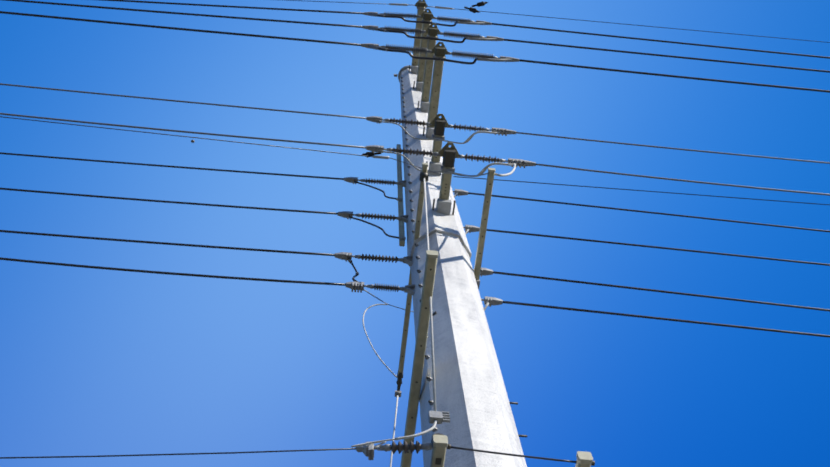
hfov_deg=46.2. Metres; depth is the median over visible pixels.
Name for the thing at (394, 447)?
insulators
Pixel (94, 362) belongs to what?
sky
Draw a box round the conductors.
[0,0,829,462]
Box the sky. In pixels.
[0,0,829,466]
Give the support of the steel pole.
on the ground
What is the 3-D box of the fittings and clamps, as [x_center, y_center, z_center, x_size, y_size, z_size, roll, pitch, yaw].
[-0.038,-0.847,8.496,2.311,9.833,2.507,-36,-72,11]
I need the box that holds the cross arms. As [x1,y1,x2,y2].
[396,1,592,466]
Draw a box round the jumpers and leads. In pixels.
[347,13,518,466]
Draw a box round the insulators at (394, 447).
[353,12,506,453]
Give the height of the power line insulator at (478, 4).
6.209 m
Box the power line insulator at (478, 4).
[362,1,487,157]
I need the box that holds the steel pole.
[394,65,526,466]
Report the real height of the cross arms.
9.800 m
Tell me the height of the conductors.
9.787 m
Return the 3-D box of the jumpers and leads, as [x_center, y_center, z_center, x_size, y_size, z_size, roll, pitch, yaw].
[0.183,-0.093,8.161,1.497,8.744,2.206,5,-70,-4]
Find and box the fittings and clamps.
[191,0,594,465]

